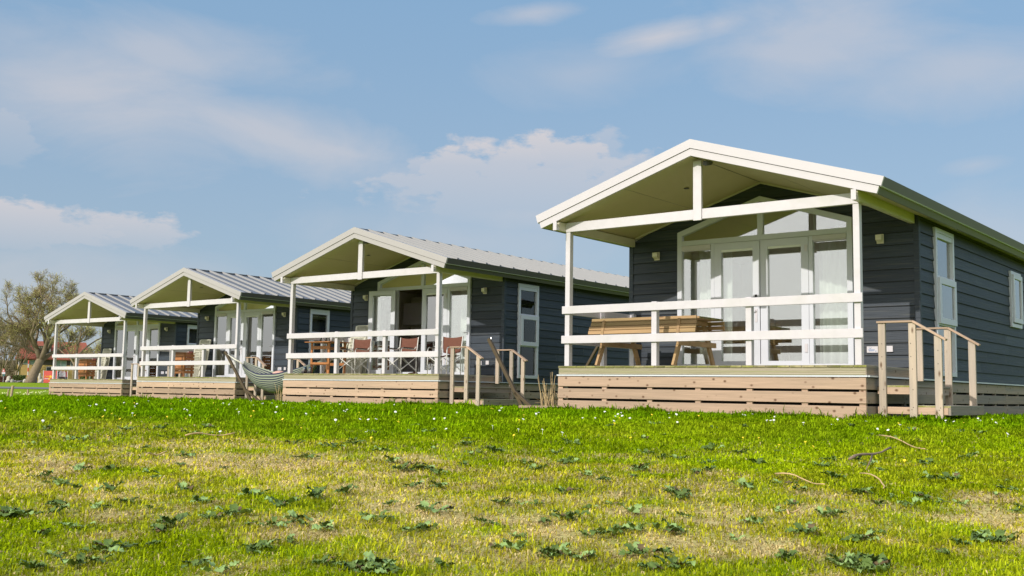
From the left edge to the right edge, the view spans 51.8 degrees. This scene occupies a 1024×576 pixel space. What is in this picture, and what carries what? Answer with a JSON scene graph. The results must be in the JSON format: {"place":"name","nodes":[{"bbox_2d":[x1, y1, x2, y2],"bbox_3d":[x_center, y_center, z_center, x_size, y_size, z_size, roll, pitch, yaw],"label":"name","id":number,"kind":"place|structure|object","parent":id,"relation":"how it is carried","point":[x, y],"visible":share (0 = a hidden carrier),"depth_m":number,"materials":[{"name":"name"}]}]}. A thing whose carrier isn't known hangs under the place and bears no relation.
{"place":"outdoors","nodes":[
{"label":"outdoors","id":0,"kind":"place"},
{"bbox_2d":[15,341,86,382],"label":"red roofed house","id":1,"kind":"structure","parent":0,"point":[47,364],"depth_m":179.37,"materials":[{"name":"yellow brick"}]},
{"bbox_2d":[0,382,1023,575],"bbox_3d":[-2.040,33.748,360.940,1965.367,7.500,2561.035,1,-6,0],"label":"ground","id":2,"kind":"structure","parent":0,"point":[23,391],"depth_m":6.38,"materials":[{"name":"green plant"}]},
{"bbox_2d":[0,358,15,375],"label":"dark hedge","id":3,"kind":"object","parent":2,"relation":"on","point":[9,370],"visible":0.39,"depth_m":183.94,"materials":[{"name":"plant"}]},
{"bbox_2d":[0,507,36,517],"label":"dock plant","id":4,"kind":"object","parent":2,"relation":"on","point":[22,511],"visible":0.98,"depth_m":6.06,"materials":[{"name":"green plant"}]},
{"bbox_2d":[0,319,39,375],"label":"bare tree","id":5,"kind":"object","parent":2,"relation":"on","point":[3,366],"visible":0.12,"depth_m":164.53,"materials":[{"name":"brown plant"}]},
{"bbox_2d":[4,331,43,374],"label":"bare tree","id":6,"kind":"object","parent":2,"relation":"on","point":[15,348],"visible":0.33,"depth_m":174.27,"materials":[{"name":"brown plant"}]},
{"bbox_2d":[18,558,48,569],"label":"dock plant","id":7,"kind":"object","parent":2,"relation":"on","point":[32,564],"visible":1,"depth_m":4.86,"materials":[{"name":"green plant"}]},
{"bbox_2d":[0,269,98,382],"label":"tree","id":8,"kind":"object","parent":2,"relation":"on","point":[40,293],"visible":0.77,"depth_m":113.82,"materials":[{"name":"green plant"}]},
{"bbox_2d":[36,503,69,514],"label":"dock plant","id":9,"kind":"object","parent":2,"relation":"on","point":[61,507],"visible":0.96,"depth_m":6.17,"materials":[{"name":"green plant"}]},
{"bbox_2d":[43,370,67,382],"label":"red banner","id":10,"kind":"object","parent":2,"relation":"on","point":[47,376],"visible":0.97,"depth_m":124.46,"materials":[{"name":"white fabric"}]},
{"bbox_2d":[42,477,69,484],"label":"dock plant","id":11,"kind":"object","parent":2,"relation":"on","point":[58,481],"visible":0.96,"depth_m":7.36,"materials":[{"name":"green plant"}]},
{"bbox_2d":[38,321,101,382],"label":"young tree","id":12,"kind":"object","parent":2,"relation":"on","point":[66,346],"visible":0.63,"depth_m":99.60,"materials":[{"name":"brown plant"}]},
{"bbox_2d":[51,551,88,565],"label":"dock plant","id":13,"kind":"object","parent":2,"relation":"on","point":[80,556],"visible":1,"depth_m":4.94,"materials":[{"name":"green plant"}]},
{"bbox_2d":[84,553,115,562],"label":"dock plant","id":14,"kind":"object","parent":2,"relation":"on","point":[95,559],"visible":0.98,"depth_m":5.00,"materials":[{"name":"green plant"}]},
{"bbox_2d":[78,539,138,552],"bbox_3d":[-2.013,1.286,5.258,0.253,0.052,0.202,1,-6,-3],"label":"dock plant","id":15,"kind":"object","parent":2,"relation":"on","point":[109,542],"visible":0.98,"depth_m":5.22,"materials":[{"name":"green plant"}]},
{"bbox_2d":[93,481,125,490],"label":"dock plant","id":16,"kind":"object","parent":2,"relation":"on","point":[108,486],"visible":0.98,"depth_m":7.08,"materials":[{"name":"green plant"}]},
{"bbox_2d":[92,539,128,546],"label":"dock plant","id":17,"kind":"object","parent":2,"relation":"on","point":[96,542],"visible":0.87,"depth_m":5.28,"materials":[{"name":"green plant"}]},
{"bbox_2d":[44,292,197,396],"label":"holiday cabin","id":18,"kind":"object","parent":2,"relation":"on","point":[118,318],"visible":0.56,"depth_m":42.71,"materials":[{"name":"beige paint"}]},
{"bbox_2d":[78,360,96,378],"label":"slatted stand","id":19,"kind":"object","parent":18,"relation":"on","point":[85,373],"visible":0.75,"depth_m":42.83,"materials":[{"name":"brown wood"}]},
{"bbox_2d":[94,349,111,378],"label":"folding recliner","id":20,"kind":"object","parent":18,"relation":"on","point":[105,361],"visible":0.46,"depth_m":44.62,"materials":[{"name":"beige fabric"}]},
{"bbox_2d":[125,327,136,377],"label":"door","id":21,"kind":"structure","parent":18,"relation":"in","point":[131,331],"depth_m":44.05,"materials":[{"name":"white glass"}]},
{"bbox_2d":[112,321,160,379],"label":"gable window","id":22,"kind":"structure","parent":18,"relation":"in","point":[154,328],"depth_m":43.67,"materials":[{"name":"white glass"}]},
{"bbox_2d":[134,327,148,377],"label":"door","id":23,"kind":"structure","parent":18,"relation":"in","point":[139,336],"depth_m":43.66,"materials":[{"name":"white glass"}]},
{"bbox_2d":[185,325,196,376],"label":"side window","id":24,"kind":"structure","parent":18,"relation":"in","point":[189,326],"depth_m":42.74,"materials":[{"name":"white glass"}]},
{"bbox_2d":[150,522,168,532],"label":"dock plant","id":25,"kind":"object","parent":2,"relation":"on","point":[157,527],"visible":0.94,"depth_m":5.64,"materials":[{"name":"green plant"}]},
{"bbox_2d":[154,512,190,526],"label":"dock plant","id":26,"kind":"object","parent":2,"relation":"on","point":[168,520],"visible":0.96,"depth_m":5.83,"materials":[{"name":"green plant"}]},
{"bbox_2d":[181,555,211,567],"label":"dock plant","id":27,"kind":"object","parent":2,"relation":"on","point":[201,561],"visible":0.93,"depth_m":4.94,"materials":[{"name":"green plant"}]},
{"bbox_2d":[200,560,238,572],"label":"dock plant","id":28,"kind":"object","parent":2,"relation":"on","point":[219,569],"visible":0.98,"depth_m":4.83,"materials":[{"name":"green plant"}]},
{"bbox_2d":[214,503,254,515],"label":"dock plant","id":29,"kind":"object","parent":2,"relation":"on","point":[234,508],"visible":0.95,"depth_m":6.20,"materials":[{"name":"green plant"}]},
{"bbox_2d":[130,268,350,400],"bbox_3d":[-6.036,2.122,38.556,6.566,4.435,13.745,-3,-7,38],"label":"holiday cabin","id":30,"kind":"object","parent":2,"relation":"on","point":[241,318],"visible":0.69,"depth_m":34.44,"materials":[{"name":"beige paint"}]},
{"bbox_2d":[174,353,195,376],"bbox_3d":[-10.786,2.526,34.574,0.660,0.795,0.440,-3,-7,38],"label":"slatted stand","id":31,"kind":"object","parent":30,"relation":"on","point":[182,357],"visible":0.62,"depth_m":34.40,"materials":[{"name":"brown wood"}]},
{"bbox_2d":[187,339,211,376],"bbox_3d":[-10.763,2.428,36.240,0.765,1.326,0.520,-3,-7,38],"label":"folding recliner","id":32,"kind":"object","parent":30,"relation":"on","point":[197,368],"visible":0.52,"depth_m":36.19,"materials":[{"name":"beige fabric"}]},
{"bbox_2d":[226,313,243,375],"bbox_3d":[-9.353,1.921,35.542,0.856,2.165,0.132,-3,-7,38],"label":"door","id":33,"kind":"structure","parent":30,"relation":"in","point":[231,331],"depth_m":35.66,"materials":[{"name":"white glass"}]},
{"bbox_2d":[212,303,276,376],"bbox_3d":[-8.984,1.540,35.335,3.200,2.965,0.102,-3,-7,38],"label":"gable window","id":34,"kind":"structure","parent":30,"relation":"in","point":[268,313],"depth_m":35.19,"materials":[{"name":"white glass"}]},
{"bbox_2d":[242,312,260,375],"bbox_3d":[-8.654,1.881,35.021,0.856,2.165,0.082,-3,-7,38],"label":"door","id":35,"kind":"structure","parent":30,"relation":"in","point":[251,334],"depth_m":35.10,"materials":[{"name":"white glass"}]},
{"bbox_2d":[308,309,329,373],"bbox_3d":[-6.324,1.863,34.435,0.145,2.310,0.820,-3,-7,38],"label":"side window","id":36,"kind":"structure","parent":30,"relation":"in","point":[319,319],"depth_m":34.43,"materials":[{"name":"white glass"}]},
{"bbox_2d":[240,540,267,552],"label":"dock plant","id":37,"kind":"object","parent":2,"relation":"on","point":[249,548],"visible":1,"depth_m":5.19,"materials":[{"name":"green plant"}]},
{"bbox_2d":[238,487,272,495],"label":"dock plant","id":38,"kind":"object","parent":2,"relation":"on","point":[246,490],"visible":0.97,"depth_m":6.90,"materials":[{"name":"green plant"}]},
{"bbox_2d":[257,516,294,527],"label":"dock plant","id":39,"kind":"object","parent":2,"relation":"on","point":[274,520],"visible":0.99,"depth_m":5.83,"materials":[{"name":"green plant"}]},
{"bbox_2d":[224,351,332,399],"bbox_3d":[-6.710,2.540,30.194,5.002,1.522,0.075,-3,-7,38],"label":"hammock stand","id":40,"kind":"object","parent":2,"relation":"on","point":[248,393],"visible":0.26,"depth_m":31.16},
{"bbox_2d":[229,355,319,393],"bbox_3d":[-6.708,2.435,30.204,4.863,1.181,0.866,-3,-7,38],"label":"hammock","id":41,"kind":"object","parent":40,"relation":"hanging from","point":[264,379],"visible":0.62,"depth_m":29.95,"materials":[{"name":"fabric"}]},
{"bbox_2d":[264,496,302,506],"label":"dock plant","id":42,"kind":"object","parent":2,"relation":"on","point":[279,503],"visible":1,"depth_m":6.48,"materials":[{"name":"green plant"}]},
{"bbox_2d":[282,509,313,520],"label":"dock plant","id":43,"kind":"object","parent":2,"relation":"on","point":[293,514],"visible":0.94,"depth_m":6.04,"materials":[{"name":"green plant"}]},
{"bbox_2d":[305,485,326,497],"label":"dock plant","id":44,"kind":"object","parent":2,"relation":"on","point":[315,492],"visible":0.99,"depth_m":6.88,"materials":[{"name":"green plant"}]},
{"bbox_2d":[312,519,333,529],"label":"dock plant","id":45,"kind":"object","parent":2,"relation":"on","point":[326,524],"visible":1,"depth_m":5.75,"materials":[{"name":"green plant"}]},
{"bbox_2d":[311,554,342,564],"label":"dock plant","id":46,"kind":"object","parent":2,"relation":"on","point":[324,559],"visible":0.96,"depth_m":4.96,"materials":[{"name":"green plant"}]},
{"bbox_2d":[334,483,358,493],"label":"dock plant","id":47,"kind":"object","parent":2,"relation":"on","point":[345,489],"visible":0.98,"depth_m":7.05,"materials":[{"name":"green plant"}]},
{"bbox_2d":[336,560,364,569],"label":"dock plant","id":48,"kind":"object","parent":2,"relation":"on","point":[352,563],"visible":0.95,"depth_m":4.87,"materials":[{"name":"green plant"}]},
{"bbox_2d":[350,561,388,573],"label":"dock plant","id":49,"kind":"object","parent":2,"relation":"on","point":[370,569],"visible":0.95,"depth_m":4.79,"materials":[{"name":"green plant"}]},
{"bbox_2d":[354,550,395,565],"bbox_3d":[-0.635,1.271,4.957,0.194,0.070,0.208,1,-6,-1],"label":"dock plant","id":50,"kind":"object","parent":2,"relation":"on","point":[369,555],"visible":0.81,"depth_m":4.95,"materials":[{"name":"green plant"}]},
{"bbox_2d":[358,509,395,519],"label":"dock plant","id":51,"kind":"object","parent":2,"relation":"on","point":[368,516],"visible":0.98,"depth_m":6.06,"materials":[{"name":"green plant"}]},
{"bbox_2d":[357,558,401,572],"bbox_3d":[-0.593,1.270,4.844,0.202,0.059,0.216,4,-6,-28],"label":"dock plant","id":52,"kind":"object","parent":2,"relation":"on","point":[392,561],"visible":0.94,"depth_m":4.85,"materials":[{"name":"green plant"}]},
{"bbox_2d":[391,461,420,470],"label":"dock plant","id":53,"kind":"object","parent":2,"relation":"on","point":[401,467],"visible":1,"depth_m":8.29,"materials":[{"name":"green plant"}]},
{"bbox_2d":[414,520,437,529],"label":"dock plant","id":54,"kind":"object","parent":2,"relation":"on","point":[425,525],"visible":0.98,"depth_m":5.77,"materials":[{"name":"green plant"}]},
{"bbox_2d":[414,500,454,512],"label":"dock plant","id":55,"kind":"object","parent":2,"relation":"on","point":[422,505],"visible":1,"depth_m":6.35,"materials":[{"name":"green plant"}]},
{"bbox_2d":[272,227,628,405],"bbox_3d":[0.649,1.328,30.063,6.566,4.435,13.745,-3,-7,38],"label":"holiday cabin","id":56,"kind":"object","parent":2,"relation":"on","point":[511,306],"visible":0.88,"depth_m":25.98,"materials":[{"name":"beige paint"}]},
{"bbox_2d":[305,341,349,373],"bbox_3d":[-4.694,1.779,26.731,0.920,0.812,0.720,-3,-7,38],"label":"wooden table","id":57,"kind":"object","parent":56,"relation":"on","point":[327,363],"visible":0.77,"depth_m":26.63,"materials":[{"name":"brown wood"}]},
{"bbox_2d":[341,325,367,373],"bbox_3d":[-4.066,1.632,27.721,0.765,1.326,0.520,-3,-7,38],"label":"folding recliner","id":58,"kind":"object","parent":56,"relation":"on","point":[360,369],"visible":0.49,"depth_m":27.68,"materials":[{"name":"beige plastic"}]},
{"bbox_2d":[339,338,371,373],"bbox_3d":[-3.914,1.693,26.193,0.636,0.902,0.590,-3,-7,36],"label":"director chair","id":59,"kind":"object","parent":56,"relation":"on","point":[361,345],"visible":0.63,"depth_m":26.33,"materials":[{"name":"fabric"}]},
{"bbox_2d":[367,290,396,373],"bbox_3d":[-3.394,1.154,27.435,0.840,2.165,0.068,-2,-6,29],"label":"door","id":60,"kind":"structure","parent":56,"relation":"in","point":[393,293],"depth_m":27.38,"materials":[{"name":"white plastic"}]},
{"bbox_2d":[387,337,418,373],"bbox_3d":[-2.654,1.617,25.223,0.636,0.902,0.592,-4,-7,40],"label":"director chair","id":61,"kind":"object","parent":56,"relation":"on","point":[406,345],"visible":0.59,"depth_m":25.34,"materials":[{"name":"fabric"}]},
{"bbox_2d":[397,297,421,371],"bbox_3d":[-2.074,1.283,28.857,2.500,2.300,0.660,-3,-7,38],"label":"kitchen unit","id":62,"kind":"object","parent":56,"relation":"on","point":[412,315],"visible":0.13,"depth_m":29.31,"materials":[{"name":"brown paint"}]},
{"bbox_2d":[375,260,471,374],"bbox_3d":[-2.302,0.742,26.802,3.200,2.965,0.167,-3,-7,38],"label":"gable window","id":63,"kind":"structure","parent":56,"relation":"in","point":[459,287],"depth_m":26.50,"materials":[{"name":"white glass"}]},
{"bbox_2d":[420,287,447,371],"bbox_3d":[-1.950,1.086,26.516,0.856,2.165,0.082,-3,-7,38],"label":"door","id":64,"kind":"structure","parent":56,"relation":"in","point":[428,295],"depth_m":26.62,"materials":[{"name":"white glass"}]},
{"bbox_2d":[427,336,463,374],"bbox_3d":[-1.551,1.554,24.398,0.636,0.902,0.593,-3,-7,36],"label":"director chair","id":65,"kind":"object","parent":56,"relation":"on","point":[447,342],"visible":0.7,"depth_m":24.52,"materials":[{"name":"fabric"}]},
{"bbox_2d":[516,283,538,378],"bbox_3d":[0.383,1.069,25.939,0.145,2.310,0.820,-3,-7,38],"label":"side window","id":66,"kind":"structure","parent":56,"relation":"in","point":[528,295],"depth_m":25.95,"materials":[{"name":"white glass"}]},
{"bbox_2d":[0,400,1008,434],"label":"daisies","id":67,"kind":"object","parent":2,"relation":"on","point":[492,425],"visible":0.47,"depth_m":13.43,"materials":[{"name":"white plant"}]},
{"bbox_2d":[488,538,526,549],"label":"dock plant","id":68,"kind":"object","parent":2,"relation":"on","point":[518,545],"visible":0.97,"depth_m":5.37,"materials":[{"name":"green plant"}]},
{"bbox_2d":[487,338,598,405],"bbox_3d":[0.580,1.759,21.627,2.823,1.543,0.097,-3,-7,38],"label":"hammock stand","id":69,"kind":"object","parent":2,"relation":"on","point":[520,399],"visible":0.58,"depth_m":22.02,"materials":[{"name":"wood"}]},
{"bbox_2d":[533,372,557,405],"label":"dead reeds","id":70,"kind":"object","parent":2,"relation":"on","point":[552,396],"visible":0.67,"depth_m":18.56,"materials":[{"name":"beige plant"}]},
{"bbox_2d":[536,542,570,555],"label":"dock plant","id":71,"kind":"object","parent":2,"relation":"on","point":[562,547],"visible":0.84,"depth_m":5.22,"materials":[{"name":"green plant"}]},
{"bbox_2d":[549,509,589,520],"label":"dock plant","id":72,"kind":"object","parent":2,"relation":"on","point":[568,515],"visible":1,"depth_m":6.12,"materials":[{"name":"green plant"}]},
{"bbox_2d":[590,524,630,535],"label":"dock plant","id":73,"kind":"object","parent":2,"relation":"on","point":[615,529],"visible":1,"depth_m":5.70,"materials":[{"name":"green plant"}]},
{"bbox_2d":[617,502,642,512],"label":"dock plant","id":74,"kind":"object","parent":2,"relation":"on","point":[635,509],"visible":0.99,"depth_m":6.41,"materials":[{"name":"green plant"}]},
{"bbox_2d":[618,521,647,530],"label":"dock plant","id":75,"kind":"object","parent":2,"relation":"on","point":[639,526],"visible":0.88,"depth_m":5.85,"materials":[{"name":"green plant"}]},
{"bbox_2d":[618,541,649,555],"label":"dock plant","id":76,"kind":"object","parent":2,"relation":"on","point":[641,548],"visible":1,"depth_m":5.31,"materials":[{"name":"green plant"}]},
{"bbox_2d":[637,561,661,569],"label":"dock plant","id":77,"kind":"object","parent":2,"relation":"on","point":[651,564],"visible":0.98,"depth_m":4.98,"materials":[{"name":"green plant"}]},
{"bbox_2d":[650,546,673,553],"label":"dock plant","id":78,"kind":"object","parent":2,"relation":"on","point":[665,549],"visible":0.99,"depth_m":5.34,"materials":[{"name":"green plant"}]},
{"bbox_2d":[652,518,676,530],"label":"dock plant","id":79,"kind":"object","parent":2,"relation":"on","point":[656,525],"visible":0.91,"depth_m":5.84,"materials":[{"name":"green plant"}]},
{"bbox_2d":[653,554,695,568],"bbox_3d":[0.781,1.305,5.037,0.152,0.055,0.190,5,-7,-34],"label":"dock plant","id":80,"kind":"object","parent":2,"relation":"on","point":[673,560],"visible":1,"depth_m":5.03,"materials":[{"name":"green plant"}]},
{"bbox_2d":[664,525,688,533],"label":"dock plant","id":81,"kind":"object","parent":2,"relation":"on","point":[676,529],"visible":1,"depth_m":5.79,"materials":[{"name":"green plant"}]},
{"bbox_2d":[663,489,692,498],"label":"dock plant","id":82,"kind":"object","parent":2,"relation":"on","point":[682,492],"visible":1,"depth_m":7.04,"materials":[{"name":"green plant"}]},
{"bbox_2d":[739,515,768,523],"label":"dock plant","id":83,"kind":"object","parent":2,"relation":"on","point":[754,519],"visible":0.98,"depth_m":6.16,"materials":[{"name":"green plant"}]},
{"bbox_2d":[536,139,1023,418],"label":"holiday cabin","id":84,"kind":"object","parent":2,"relation":"on","point":[911,301],"visible":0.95,"depth_m":17.16,"materials":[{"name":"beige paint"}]},
{"bbox_2d":[588,315,724,365],"bbox_3d":[2.424,0.933,17.634,2.040,0.827,1.422,-4,-7,38],"label":"picnic table","id":85,"kind":"object","parent":84,"relation":"on","point":[667,324],"visible":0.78,"depth_m":17.40,"materials":[{"name":"brown wood"}]},
{"bbox_2d":[723,352,745,360],"bbox_3d":[3.998,1.341,19.227,0.567,0.349,0.550,-4,-7,38],"label":"tub seat","id":86,"kind":"object","parent":84,"relation":"on","point":[737,357],"visible":0.2,"depth_m":19.02,"materials":[{"name":"fabric"}]},
{"bbox_2d":[714,240,760,363],"bbox_3d":[3.875,0.281,18.159,0.856,2.165,0.132,-4,-7,38],"label":"door","id":87,"kind":"structure","parent":84,"relation":"in","point":[754,246],"depth_m":18.22,"materials":[{"name":"white wood"}]},
{"bbox_2d":[677,196,854,365],"bbox_3d":[4.242,-0.100,17.953,3.200,2.965,0.102,-4,-7,38],"label":"window frame","id":88,"kind":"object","parent":84,"relation":"in","point":[846,232],"depth_m":17.56,"materials":[{"name":"white wood"}]},
{"bbox_2d":[769,322,791,360],"bbox_3d":[4.614,1.030,18.414,0.420,0.822,0.425,-4,-7,38],"label":"dining chair","id":89,"kind":"object","parent":84,"relation":"on","point":[772,327],"visible":0.5,"depth_m":18.23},
{"bbox_2d":[760,236,809,363],"bbox_3d":[4.570,0.241,17.640,0.856,2.165,0.082,-4,-7,38],"label":"door","id":90,"kind":"structure","parent":84,"relation":"in","point":[802,242],"depth_m":17.69,"materials":[{"name":"white wood"}]},
{"bbox_2d":[781,328,801,360],"bbox_3d":[5.314,1.099,18.647,1.500,0.750,0.840,-4,-7,38],"label":"dining table","id":91,"kind":"object","parent":84,"relation":"on","point":[784,351],"visible":0.06,"depth_m":19.31,"materials":[{"name":"white paint"}]},
{"bbox_2d":[932,227,957,376],"bbox_3d":[7.082,0.248,17.265,0.145,2.393,1.000,-4,-7,38],"label":"side window","id":92,"kind":"structure","parent":84,"relation":"in","point":[945,287],"depth_m":17.29,"materials":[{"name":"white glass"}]},
{"bbox_2d":[1008,270,1023,328],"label":"side window","id":93,"kind":"structure","parent":84,"relation":"in","point":[1016,316],"depth_m":20.83,"materials":[{"name":"white glass"}]},
{"bbox_2d":[774,549,798,558],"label":"dock plant","id":94,"kind":"object","parent":2,"relation":"on","point":[783,555],"visible":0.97,"depth_m":5.23,"materials":[{"name":"green plant"}]},
{"bbox_2d":[784,521,817,533],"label":"dock plant","id":95,"kind":"object","parent":2,"relation":"on","point":[810,526],"visible":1,"depth_m":5.90,"materials":[{"name":"green plant"}]},
{"bbox_2d":[815,506,847,515],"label":"dock plant","id":96,"kind":"object","parent":2,"relation":"on","point":[834,511],"visible":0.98,"depth_m":6.48,"materials":[{"name":"green plant"}]},
{"bbox_2d":[824,552,865,564],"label":"dock plant","id":97,"kind":"object","parent":2,"relation":"on","point":[840,559],"visible":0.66,"depth_m":5.11,"materials":[{"name":"green plant"}]},
{"bbox_2d":[839,533,879,542],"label":"dock plant","id":98,"kind":"object","parent":2,"relation":"on","point":[858,537],"visible":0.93,"depth_m":5.65,"materials":[{"name":"green plant"}]},
{"bbox_2d":[851,487,873,493],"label":"dock plant","id":99,"kind":"object","parent":2,"relation":"on","point":[864,490],"visible":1,"depth_m":7.31,"materials":[{"name":"green plant"}]},
{"bbox_2d":[844,557,890,572],"bbox_3d":[1.696,1.310,4.976,0.207,0.069,0.161,4,-7,-31],"label":"dock plant","id":100,"kind":"object","parent":2,"relation":"on","point":[864,566],"visible":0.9,"depth_m":4.97,"materials":[{"name":"green plant"}]},
{"bbox_2d":[844,551,890,568],"bbox_3d":[1.707,1.309,5.043,0.219,0.070,0.171,-1,-6,16],"label":"dock plant","id":101,"kind":"object","parent":2,"relation":"on","point":[856,561],"visible":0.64,"depth_m":5.07,"materials":[{"name":"green plant"}]},
{"bbox_2d":[848,447,891,469],"bbox_3d":[3.041,1.452,9.067,0.245,0.116,1.682,-2,-6,26],"label":"fallen twig","id":102,"kind":"object","parent":2,"relation":"on","point":[863,454],"visible":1,"depth_m":9.22,"materials":[{"name":"brown wood"}]},
{"bbox_2d":[856,550,890,565],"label":"dock plant","id":103,"kind":"object","parent":2,"relation":"on","point":[879,556],"visible":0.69,"depth_m":5.10,"materials":[{"name":"green plant"}]},
{"bbox_2d":[897,496,922,505],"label":"dock plant","id":104,"kind":"object","parent":2,"relation":"on","point":[915,499],"visible":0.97,"depth_m":6.81,"materials":[{"name":"green plant"}]},
{"bbox_2d":[970,529,1006,541],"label":"dock plant","id":105,"kind":"object","parent":2,"relation":"on","point":[977,535],"visible":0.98,"depth_m":5.76,"materials":[{"name":"green plant"}]},
{"bbox_2d":[979,529,1020,542],"bbox_3d":[2.657,1.362,5.781,0.246,0.056,0.196,-2,-6,26],"label":"dock plant","id":106,"kind":"object","parent":2,"relation":"on","point":[993,538],"visible":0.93,"depth_m":5.73,"materials":[{"name":"green plant"}]},
{"bbox_2d":[0,0,1023,363],"label":"sky","id":107,"kind":"structure","parent":0,"point":[142,142],"materials":[{"name":"blue"}]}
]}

